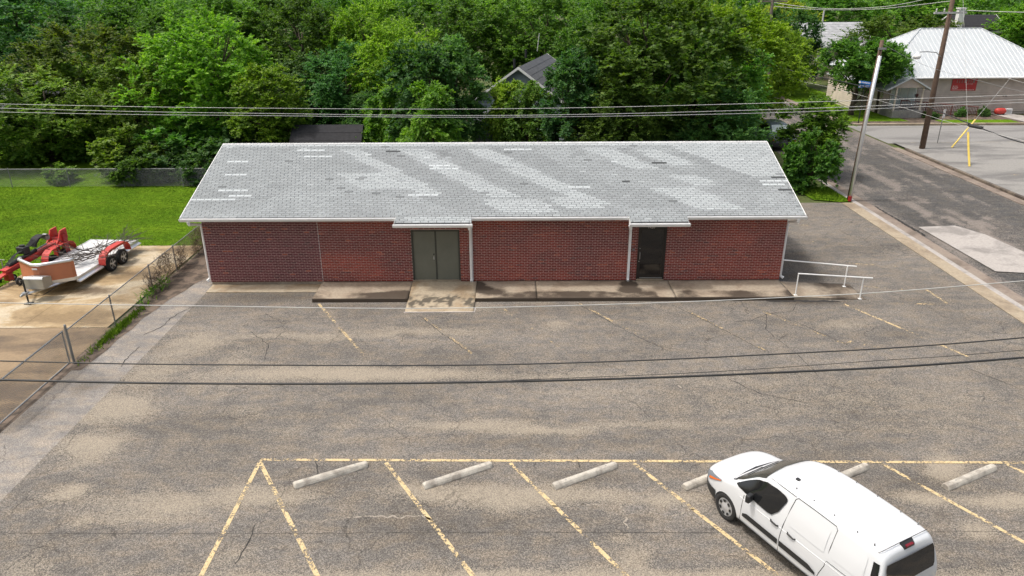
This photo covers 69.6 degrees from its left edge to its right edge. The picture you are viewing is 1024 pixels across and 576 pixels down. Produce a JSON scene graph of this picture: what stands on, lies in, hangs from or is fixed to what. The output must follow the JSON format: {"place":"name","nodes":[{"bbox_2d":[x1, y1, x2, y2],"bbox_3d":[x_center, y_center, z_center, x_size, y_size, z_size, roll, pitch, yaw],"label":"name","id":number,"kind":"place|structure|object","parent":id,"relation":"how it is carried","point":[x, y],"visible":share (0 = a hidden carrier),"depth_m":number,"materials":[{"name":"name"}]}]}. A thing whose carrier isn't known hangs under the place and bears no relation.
{"place":"outdoors","nodes":[
{"label":"outdoors","id":0,"kind":"place"},
{"bbox_2d":[0,246,60,286],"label":"lawn","id":1,"kind":"structure","parent":0,"point":[4,252],"depth_m":32.52,"materials":[{"name":"plant"}]},
{"bbox_2d":[0,151,197,187],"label":"backyard","id":2,"kind":"structure","parent":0,"point":[78,165],"depth_m":45.85,"materials":[{"name":"plant"}]},
{"bbox_2d":[0,114,49,167],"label":"undergrowth","id":3,"kind":"object","parent":2,"relation":"on","point":[16,160],"visible":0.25,"depth_m":48.79,"materials":[{"name":"green plant"}]},
{"bbox_2d":[40,161,79,184],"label":"undergrowth","id":4,"kind":"object","parent":2,"relation":"on","point":[53,171],"visible":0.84,"depth_m":44.50,"materials":[{"name":"green plant"}]},
{"bbox_2d":[0,57,130,165],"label":"broadleaf tree","id":5,"kind":"object","parent":2,"relation":"on","point":[43,119],"visible":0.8,"depth_m":47.75,"materials":[{"name":"green plant"}]},
{"bbox_2d":[41,109,122,162],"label":"undergrowth","id":6,"kind":"object","parent":2,"relation":"on","point":[74,156],"visible":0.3,"depth_m":49.09,"materials":[{"name":"green plant"}]},
{"bbox_2d":[0,21,172,126],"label":"broadleaf tree","id":7,"kind":"object","parent":2,"relation":"on","point":[49,50],"visible":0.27,"depth_m":51.22,"materials":[{"name":"green plant"}]},
{"bbox_2d":[0,168,207,187],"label":"chain link fence","id":8,"kind":"object","parent":2,"relation":"on","point":[7,169],"visible":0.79,"depth_m":43.53,"materials":[{"name":"metal"}]},
{"bbox_2d":[85,122,171,180],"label":"undergrowth","id":9,"kind":"object","parent":2,"relation":"on","point":[107,152],"visible":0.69,"depth_m":44.80,"materials":[{"name":"green plant"}]},
{"bbox_2d":[58,51,201,142],"bbox_3d":[-25.676,-11.927,50.167,7.896,7.866,10.373,1,22,3],"label":"broadleaf tree","id":10,"kind":"object","parent":2,"relation":"on","point":[117,120],"visible":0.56,"depth_m":47.57,"materials":[{"name":"green plant"}]},
{"bbox_2d":[105,144,165,186],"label":"undergrowth","id":11,"kind":"object","parent":2,"relation":"on","point":[138,162],"visible":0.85,"depth_m":43.55,"materials":[{"name":"green plant"}]},
{"bbox_2d":[140,140,200,182],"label":"undergrowth","id":12,"kind":"object","parent":2,"relation":"on","point":[170,160],"visible":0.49,"depth_m":44.49,"materials":[{"name":"green plant"}]},
{"bbox_2d":[130,108,229,159],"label":"undergrowth","id":13,"kind":"object","parent":2,"relation":"on","point":[191,136],"visible":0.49,"depth_m":46.51,"materials":[{"name":"green plant"}]},
{"bbox_2d":[175,150,213,186],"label":"undergrowth","id":14,"kind":"object","parent":2,"relation":"on","point":[198,161],"visible":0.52,"depth_m":43.62,"materials":[{"name":"green plant"}]},
{"bbox_2d":[111,3,282,141],"bbox_3d":[-20.471,-13.421,48.900,11.072,10.239,11.838,-10,24,-21],"label":"broadleaf tree","id":15,"kind":"object","parent":2,"relation":"on","point":[198,73],"visible":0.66,"depth_m":46.84,"materials":[{"name":"green plant"}]},
{"bbox_2d":[191,127,285,161],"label":"undergrowth","id":16,"kind":"object","parent":2,"relation":"on","point":[211,143],"visible":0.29,"depth_m":45.31,"materials":[{"name":"green plant"}]},
{"bbox_2d":[222,62,315,142],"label":"broadleaf tree","id":17,"kind":"object","parent":2,"relation":"on","point":[274,128],"visible":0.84,"depth_m":44.86,"materials":[{"name":"green plant"}]},
{"bbox_2d":[0,245,201,431],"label":"driveway","id":18,"kind":"structure","parent":0,"point":[27,339],"depth_m":26.65,"materials":[{"name":"concrete"}]},
{"bbox_2d":[0,227,70,284],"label":"log splitter","id":19,"kind":"object","parent":18,"relation":"on","point":[9,268],"visible":0.94,"depth_m":30.31,"materials":[{"name":"red paint"}]},
{"bbox_2d":[17,239,140,304],"bbox_3d":[-18.034,-1.104,30.100,2.720,1.317,6.358,1,22,3],"label":"car trailer","id":20,"kind":"object","parent":18,"relation":"on","point":[44,274],"visible":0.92,"depth_m":29.31,"materials":[{"name":"metal"}]},
{"bbox_2d":[26,226,149,264],"bbox_3d":[-17.884,-2.179,30.852,3.871,1.702,4.744,0,22,0],"label":"brush pile","id":21,"kind":"object","parent":20,"relation":"on","point":[82,255],"visible":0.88,"depth_m":30.40,"materials":[{"name":"wood"}]},
{"bbox_2d":[0,186,202,246],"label":"lawn","id":22,"kind":"structure","parent":0,"point":[96,218],"depth_m":38.43,"materials":[{"name":"plant"}]},
{"bbox_2d":[0,277,212,500],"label":"side strip","id":23,"kind":"object","parent":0,"point":[35,433],"visible":0.84,"depth_m":21.44,"materials":[{"name":"concrete"}]},
{"bbox_2d":[77,296,156,365],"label":"grass strip","id":24,"kind":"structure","parent":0,"point":[123,323],"depth_m":25.45,"materials":[{"name":"plant"}]},
{"bbox_2d":[63,249,208,369],"bbox_3d":[-12.975,0.111,28.802,2.150,0.001,12.800,0,22,0],"label":"dirt margin","id":25,"kind":"object","parent":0,"point":[190,274],"visible":0.62,"depth_m":28.55,"materials":[{"name":"soil"}]},
{"bbox_2d":[63,324,75,363],"bbox_3d":[-13.832,1.807,23.030,0.090,1.490,0.086,0,22,0],"label":"gate post","id":26,"kind":"object","parent":25,"relation":"on","point":[69,342],"visible":0.95,"depth_m":22.98,"materials":[{"name":"metal"}]},
{"bbox_2d":[0,331,70,423],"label":"rolling gate","id":27,"kind":"structure","parent":26,"relation":"attached to","point":[50,364],"depth_m":21.25,"materials":[{"name":"metal"}]},
{"bbox_2d":[64,223,203,361],"bbox_3d":[-13.992,-0.511,28.932,0.066,1.270,12.486,0,22,0],"label":"chain link fence","id":28,"kind":"object","parent":25,"relation":"on","point":[115,292],"visible":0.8,"depth_m":26.38,"materials":[{"name":"metal"}]},
{"bbox_2d":[142,226,203,294],"bbox_3d":[-13.946,-1.556,31.183,1.395,1.217,8.054,0,22,0],"label":"dry vine","id":29,"kind":"object","parent":28,"relation":"attached to","point":[196,244],"visible":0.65,"depth_m":30.07,"materials":[{"name":"plant"}]},
{"bbox_2d":[0,203,1023,575],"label":"parking lot","id":30,"kind":"structure","parent":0,"point":[156,479],"depth_m":19.62,"materials":[{"name":"asphalt"}]},
{"bbox_2d":[293,461,367,488],"bbox_3d":[-4.400,4.514,17.891,1.808,0.124,0.230,-12,25,-26],"label":"wheel stop","id":31,"kind":"object","parent":30,"relation":"on","point":[324,476],"visible":1,"depth_m":17.82,"materials":[{"name":"concrete"}]},
{"bbox_2d":[422,461,492,489],"bbox_3d":[-1.314,4.516,17.854,1.807,0.124,0.229,-12,25,-26],"label":"wheel stop","id":32,"kind":"object","parent":30,"relation":"on","point":[454,476],"visible":1,"depth_m":17.78,"materials":[{"name":"concrete"}]},
{"bbox_2d":[551,462,617,489],"bbox_3d":[1.770,4.517,17.817,1.808,0.124,0.229,-12,25,-26],"label":"wheel stop","id":33,"kind":"object","parent":30,"relation":"on","point":[580,477],"visible":1,"depth_m":17.73,"materials":[{"name":"concrete"}]},
{"bbox_2d":[681,474,707,490],"bbox_3d":[4.856,4.518,17.780,1.807,0.124,0.230,-12,25,-26],"label":"wheel stop","id":34,"kind":"object","parent":30,"relation":"on","point":[694,483],"visible":0.49,"depth_m":17.46,"materials":[{"name":"concrete"}]},
{"bbox_2d":[707,451,936,575],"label":"panel van","id":35,"kind":"object","parent":30,"relation":"on","point":[810,518],"visible":1,"depth_m":14.32,"materials":[{"name":"white paint"}]},
{"bbox_2d":[841,463,869,477],"bbox_3d":[7.941,4.520,17.743,1.807,0.124,0.230,-11,25,-25],"label":"wheel stop","id":36,"kind":"object","parent":30,"relation":"on","point":[857,470],"visible":0.45,"depth_m":17.89,"materials":[{"name":"concrete"}]},
{"bbox_2d":[941,464,996,490],"bbox_3d":[11.025,4.521,17.706,1.806,0.124,0.230,-11,25,-24],"label":"wheel stop","id":37,"kind":"object","parent":30,"relation":"on","point":[962,480],"visible":1,"depth_m":17.61,"materials":[{"name":"concrete"}]},
{"bbox_2d":[0,356,1023,384],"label":"overhead wire","id":38,"kind":"object","parent":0,"point":[511,381],"visible":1,"depth_m":11.39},
{"bbox_2d":[0,337,1023,365],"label":"overhead wire","id":39,"kind":"object","parent":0,"point":[515,364],"visible":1,"depth_m":11.28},
{"bbox_2d":[0,14,1023,432],"bbox_3d":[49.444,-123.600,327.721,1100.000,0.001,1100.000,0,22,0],"label":"ground","id":40,"kind":"structure","parent":0,"point":[802,198],"depth_m":59.19,"materials":[{"name":"plant"}]},
{"bbox_2d":[0,0,117,80],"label":"broadleaf tree","id":41,"kind":"object","parent":40,"relation":"on","point":[12,16],"visible":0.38,"depth_m":68.12,"materials":[{"name":"green plant"}]},
{"bbox_2d":[26,6,135,65],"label":"broadleaf tree","id":42,"kind":"object","parent":40,"relation":"on","point":[67,19],"visible":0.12,"depth_m":64.70,"materials":[{"name":"green plant"}]},
{"bbox_2d":[70,0,191,94],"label":"broadleaf tree","id":43,"kind":"object","parent":40,"relation":"on","point":[122,23],"visible":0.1,"depth_m":60.23,"materials":[{"name":"green plant"}]},
{"bbox_2d":[120,0,289,105],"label":"broadleaf tree","id":44,"kind":"object","parent":40,"relation":"on","point":[227,7],"visible":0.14,"depth_m":64.28,"materials":[{"name":"green plant"}]},
{"bbox_2d":[206,0,320,80],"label":"broadleaf tree","id":45,"kind":"object","parent":40,"relation":"on","point":[268,3],"visible":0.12,"depth_m":70.96,"materials":[{"name":"green plant"}]},
{"bbox_2d":[231,0,370,90],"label":"broadleaf tree","id":46,"kind":"object","parent":40,"relation":"on","point":[301,12],"visible":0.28,"depth_m":60.39,"materials":[{"name":"green plant"}]},
{"bbox_2d":[246,52,358,126],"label":"broadleaf tree","id":47,"kind":"object","parent":40,"relation":"on","point":[301,58],"visible":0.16,"depth_m":55.25,"materials":[{"name":"green plant"}]},
{"bbox_2d":[289,124,368,142],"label":"garden shed","id":48,"kind":"structure","parent":40,"relation":"on","point":[324,133],"depth_m":45.21,"materials":[{"name":"metal"}]},
{"bbox_2d":[298,38,395,124],"bbox_3d":[-12.492,-14.623,55.124,7.280,7.731,9.952,14,27,32],"label":"broadleaf tree","id":49,"kind":"object","parent":40,"relation":"on","point":[331,91],"visible":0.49,"depth_m":52.74,"materials":[{"name":"green plant"}]},
{"bbox_2d":[336,89,387,141],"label":"broadleaf tree","id":50,"kind":"object","parent":40,"relation":"on","point":[356,104],"visible":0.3,"depth_m":50.35,"materials":[{"name":"green plant"}]},
{"bbox_2d":[316,0,432,90],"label":"broadleaf tree","id":51,"kind":"object","parent":40,"relation":"on","point":[352,14],"visible":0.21,"depth_m":59.86,"materials":[{"name":"green plant"}]},
{"bbox_2d":[355,84,424,142],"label":"broadleaf tree","id":52,"kind":"object","parent":40,"relation":"on","point":[370,123],"visible":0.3,"depth_m":45.69,"materials":[{"name":"green plant"}]},
{"bbox_2d":[342,15,458,124],"bbox_3d":[-8.112,-14.569,52.642,8.341,9.358,7.801,10,24,23],"label":"broadleaf tree","id":53,"kind":"object","parent":40,"relation":"on","point":[369,65],"visible":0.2,"depth_m":51.16,"materials":[{"name":"green plant"}]},
{"bbox_2d":[375,38,473,142],"bbox_3d":[-5.122,-10.485,43.817,5.822,8.526,5.135,9,24,21],"label":"broadleaf tree","id":54,"kind":"object","parent":40,"relation":"on","point":[420,59],"visible":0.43,"depth_m":42.49,"materials":[{"name":"green plant"}]},
{"bbox_2d":[395,79,465,142],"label":"broadleaf tree","id":55,"kind":"object","parent":40,"relation":"on","point":[436,100],"visible":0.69,"depth_m":39.95,"materials":[{"name":"green plant"}]},
{"bbox_2d":[391,0,512,93],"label":"broadleaf tree","id":56,"kind":"object","parent":40,"relation":"on","point":[452,8],"visible":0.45,"depth_m":70.04,"materials":[{"name":"green plant"}]},
{"bbox_2d":[414,31,494,141],"bbox_3d":[-3.540,-11.471,45.923,4.891,8.739,5.544,1,22,4],"label":"broadleaf tree","id":57,"kind":"object","parent":40,"relation":"on","point":[457,56],"visible":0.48,"depth_m":44.73,"materials":[{"name":"green plant"}]},
{"bbox_2d":[178,141,807,283],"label":"brick building","id":58,"kind":"structure","parent":40,"relation":"on","point":[291,213],"depth_m":28.95,"materials":[{"name":"brick"}]},
{"bbox_2d":[412,231,435,279],"bbox_3d":[-3.424,-1.272,28.924,0.878,2.016,0.080,0,22,0],"label":"door","id":59,"kind":"structure","parent":58,"relation":"in","point":[423,242],"depth_m":28.92,"materials":[{"name":"green paint"}]},
{"bbox_2d":[436,231,458,278],"bbox_3d":[-2.538,-1.283,28.940,0.878,2.016,0.045,0,22,0],"label":"door","id":60,"kind":"structure","parent":58,"relation":"in","point":[446,241],"depth_m":28.90,"materials":[{"name":"green paint"}]},
{"bbox_2d":[637,228,665,277],"bbox_3d":[5.464,-1.353,28.867,0.990,2.075,0.104,0,22,0],"label":"door","id":61,"kind":"structure","parent":58,"relation":"in","point":[652,240],"depth_m":28.88,"materials":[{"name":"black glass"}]},
{"bbox_2d":[441,0,557,85],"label":"broadleaf tree","id":62,"kind":"object","parent":40,"relation":"on","point":[489,4],"visible":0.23,"depth_m":73.29,"materials":[{"name":"green plant"}]},
{"bbox_2d":[480,75,534,141],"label":"broadleaf tree","id":63,"kind":"object","parent":40,"relation":"on","point":[501,93],"visible":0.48,"depth_m":45.72,"materials":[{"name":"green plant"}]},
{"bbox_2d":[0,0,1023,57],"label":"woods","id":64,"kind":"object","parent":40,"relation":"on","point":[980,6],"visible":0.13,"depth_m":113.67,"materials":[{"name":"green plant"}]},
{"bbox_2d":[496,80,559,141],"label":"broadleaf tree","id":65,"kind":"object","parent":40,"relation":"on","point":[530,96],"visible":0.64,"depth_m":44.76,"materials":[{"name":"green plant"}]},
{"bbox_2d":[477,0,593,77],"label":"broadleaf tree","id":66,"kind":"object","parent":40,"relation":"on","point":[505,63],"visible":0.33,"depth_m":69.88,"materials":[{"name":"green plant"}]},
{"bbox_2d":[531,44,605,141],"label":"broadleaf tree","id":67,"kind":"object","parent":40,"relation":"on","point":[583,72],"visible":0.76,"depth_m":41.86,"materials":[{"name":"green plant"}]},
{"bbox_2d":[545,0,676,140],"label":"broadleaf tree","id":68,"kind":"object","parent":40,"relation":"on","point":[594,17],"visible":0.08,"depth_m":49.30,"materials":[{"name":"green plant"}]},
{"bbox_2d":[557,73,675,141],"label":"broadleaf tree","id":69,"kind":"object","parent":40,"relation":"on","point":[617,121],"visible":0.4,"depth_m":41.75,"materials":[{"name":"green plant"}]},
{"bbox_2d":[566,0,770,141],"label":"broadleaf tree","id":70,"kind":"object","parent":40,"relation":"on","point":[639,65],"visible":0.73,"depth_m":42.49,"materials":[{"name":"green plant"}]},
{"bbox_2d":[621,0,753,110],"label":"broadleaf tree","id":71,"kind":"object","parent":40,"relation":"on","point":[674,2],"visible":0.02,"depth_m":56.68,"materials":[{"name":"green plant"}]},
{"bbox_2d":[639,73,776,147],"bbox_3d":[11.804,-9.536,44.015,8.143,6.516,5.956,15,27,33],"label":"broadleaf tree","id":72,"kind":"object","parent":40,"relation":"on","point":[742,99],"visible":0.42,"depth_m":42.44,"materials":[{"name":"green plant"}]},
{"bbox_2d":[655,18,775,131],"bbox_3d":[13.289,-12.982,48.732,7.941,9.498,10.857,8,24,20],"label":"broadleaf tree","id":73,"kind":"object","parent":40,"relation":"on","point":[756,75],"visible":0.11,"depth_m":46.12,"materials":[{"name":"green plant"}]},
{"bbox_2d":[686,0,815,132],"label":"broadleaf tree","id":74,"kind":"object","parent":40,"relation":"on","point":[767,28],"visible":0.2,"depth_m":52.78,"materials":[{"name":"green plant"}]},
{"bbox_2d":[757,0,826,22],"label":"broadleaf tree","id":75,"kind":"object","parent":40,"relation":"on","point":[782,6],"visible":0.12,"depth_m":96.05,"materials":[{"name":"green plant"}]},
{"bbox_2d":[768,92,856,176],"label":"street tree","id":76,"kind":"object","parent":40,"relation":"on","point":[821,120],"visible":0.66,"depth_m":43.92,"materials":[{"name":"green plant"}]},
{"bbox_2d":[790,22,870,79],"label":"house","id":77,"kind":"structure","parent":40,"relation":"on","point":[831,28],"depth_m":90.46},
{"bbox_2d":[786,0,874,21],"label":"broadleaf tree","id":78,"kind":"object","parent":40,"relation":"on","point":[827,4],"visible":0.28,"depth_m":102.82,"materials":[{"name":"green plant"}]},
{"bbox_2d":[830,12,957,52],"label":"broadleaf tree","id":79,"kind":"object","parent":40,"relation":"on","point":[883,22],"visible":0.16,"depth_m":82.88,"materials":[{"name":"green plant"}]},
{"bbox_2d":[855,0,973,38],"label":"broadleaf tree","id":80,"kind":"object","parent":40,"relation":"on","point":[941,5],"visible":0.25,"depth_m":103.37,"materials":[{"name":"green plant"}]},
{"bbox_2d":[826,28,1023,117],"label":"white roof house","id":81,"kind":"structure","parent":40,"relation":"on","point":[983,49],"depth_m":66.20,"materials":[{"name":"beige"}]},
{"bbox_2d":[899,100,978,115],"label":"ramp railing","id":82,"kind":"object","parent":81,"relation":"attached to","point":[940,113],"visible":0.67,"depth_m":65.09,"materials":[{"name":"metal"}]},
{"bbox_2d":[950,79,977,90],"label":"red banner","id":83,"kind":"object","parent":81,"relation":"attached to","point":[964,84],"visible":0.99,"depth_m":65.65,"materials":[{"name":"fabric"}]},
{"bbox_2d":[852,122,1023,205],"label":"kerb","id":84,"kind":"structure","parent":40,"relation":"on","point":[993,188],"depth_m":47.46,"materials":[{"name":"concrete"}]},
{"bbox_2d":[932,8,1004,35],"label":"dark roof house","id":85,"kind":"structure","parent":40,"relation":"on","point":[971,21],"depth_m":92.71,"materials":[{"name":"grey"}]},
{"bbox_2d":[981,1,1023,47],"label":"broadleaf tree","id":86,"kind":"object","parent":40,"relation":"on","point":[1012,21],"visible":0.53,"depth_m":85.85,"materials":[{"name":"green plant"}]},
{"bbox_2d":[0,280,1023,308],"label":"overhead wire","id":87,"kind":"object","parent":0,"point":[519,306],"visible":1,"depth_m":10.91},
{"bbox_2d":[1,99,1023,115],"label":"overhead wire","id":88,"kind":"object","parent":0,"point":[503,115],"visible":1,"depth_m":37.02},
{"bbox_2d":[14,95,1011,108],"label":"overhead wire","id":89,"kind":"object","parent":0,"point":[525,108],"visible":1,"depth_m":36.89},
{"bbox_2d":[7,102,1023,117],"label":"overhead wire","id":90,"kind":"object","parent":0,"point":[512,117],"visible":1,"depth_m":37.06,"materials":[{"name":"metal"}]},
{"bbox_2d":[475,33,578,141],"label":"grey house","id":91,"kind":"structure","parent":0,"point":[534,69],"depth_m":51.34,"materials":[{"name":"grey"}]},
{"bbox_2d":[206,280,867,311],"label":"pavement","id":92,"kind":"structure","parent":0,"point":[450,296],"depth_m":28.31,"materials":[{"name":"concrete"}]},
{"bbox_2d":[512,350,1019,380],"bbox_3d":[7.499,0.830,11.176,15.011,1.240,0.009,0,22,0],"label":"overhead wire","id":93,"kind":"object","parent":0,"point":[767,368],"visible":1,"depth_m":11.33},
{"bbox_2d":[798,186,847,201],"bbox_3d":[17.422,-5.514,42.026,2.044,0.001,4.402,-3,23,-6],"label":"verge","id":94,"kind":"structure","parent":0,"point":[806,194],"depth_m":41.23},
{"bbox_2d":[780,126,845,194],"bbox_3d":[17.094,-7.306,42.017,3.406,4.173,3.774,7,24,18],"label":"street bush","id":95,"kind":"object","parent":94,"relation":"on","point":[798,158],"visible":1,"depth_m":41.20,"materials":[{"name":"green plant"}]},
{"bbox_2d":[847,40,886,201],"bbox_3d":[18.627,-8.490,38.753,0.630,8.656,0.375,0,22,0],"label":"utility pole","id":96,"kind":"object","parent":94,"relation":"on","point":[864,125],"visible":0.93,"depth_m":38.55,"materials":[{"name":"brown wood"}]},
{"bbox_2d":[776,85,882,115],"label":"front lawn","id":97,"kind":"structure","parent":0,"point":[801,94],"depth_m":76.43,"materials":[{"name":"plant"}]},
{"bbox_2d":[766,27,822,93],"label":"broadleaf tree","id":98,"kind":"object","parent":97,"relation":"on","point":[797,38],"visible":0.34,"depth_m":75.33,"materials":[{"name":"green plant"}]},
{"bbox_2d":[761,4,836,84],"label":"broadleaf tree","id":99,"kind":"object","parent":97,"relation":"on","point":[802,15],"visible":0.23,"depth_m":81.02,"materials":[{"name":"green plant"}]},
{"bbox_2d":[816,36,912,114],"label":"broadleaf tree","id":100,"kind":"object","parent":97,"relation":"on","point":[857,67],"visible":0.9,"depth_m":63.48,"materials":[{"name":"green plant"}]},
{"bbox_2d":[859,38,914,112],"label":"broadleaf tree","id":101,"kind":"object","parent":97,"relation":"on","point":[910,68],"visible":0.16,"depth_m":64.94,"materials":[{"name":"green plant"}]},
{"bbox_2d":[755,97,1023,297],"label":"street","id":102,"kind":"structure","parent":0,"point":[915,195],"depth_m":40.90,"materials":[{"name":"asphalt"}]},
{"bbox_2d":[757,119,795,147],"bbox_3d":[19.309,-11.244,53.797,2.240,1.688,4.268,1,22,3],"label":"parked suv","id":103,"kind":"object","parent":102,"relation":"on","point":[773,124],"visible":0.26,"depth_m":53.07,"materials":[{"name":"grey metal"}]},
{"bbox_2d":[920,225,1023,272],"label":"concrete patch","id":104,"kind":"object","parent":102,"relation":"on","point":[994,254],"visible":1,"depth_m":33.08,"materials":[{"name":"concrete"}]},
{"bbox_2d":[816,178,1023,323],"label":"kerb walk","id":105,"kind":"structure","parent":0,"point":[1005,299],"depth_m":31.82,"materials":[{"name":"concrete"}]},
{"bbox_2d":[836,115,1023,123],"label":"bare soil","id":106,"kind":"structure","parent":0,"point":[970,117],"depth_m":63.73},
{"bbox_2d":[848,125,1023,142],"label":"cross street","id":107,"kind":"structure","parent":0,"point":[948,133],"depth_m":58.26,"materials":[{"name":"concrete"}]},
{"bbox_2d":[893,141,1023,195],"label":"paved lot","id":108,"kind":"structure","parent":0,"point":[1000,163],"depth_m":49.42,"materials":[{"name":"grey concrete"}]},
{"bbox_2d":[913,0,966,148],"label":"utility pole","id":109,"kind":"object","parent":108,"relation":"on","point":[927,121],"visible":0.99,"depth_m":50.16,"materials":[{"name":"brown wood"}]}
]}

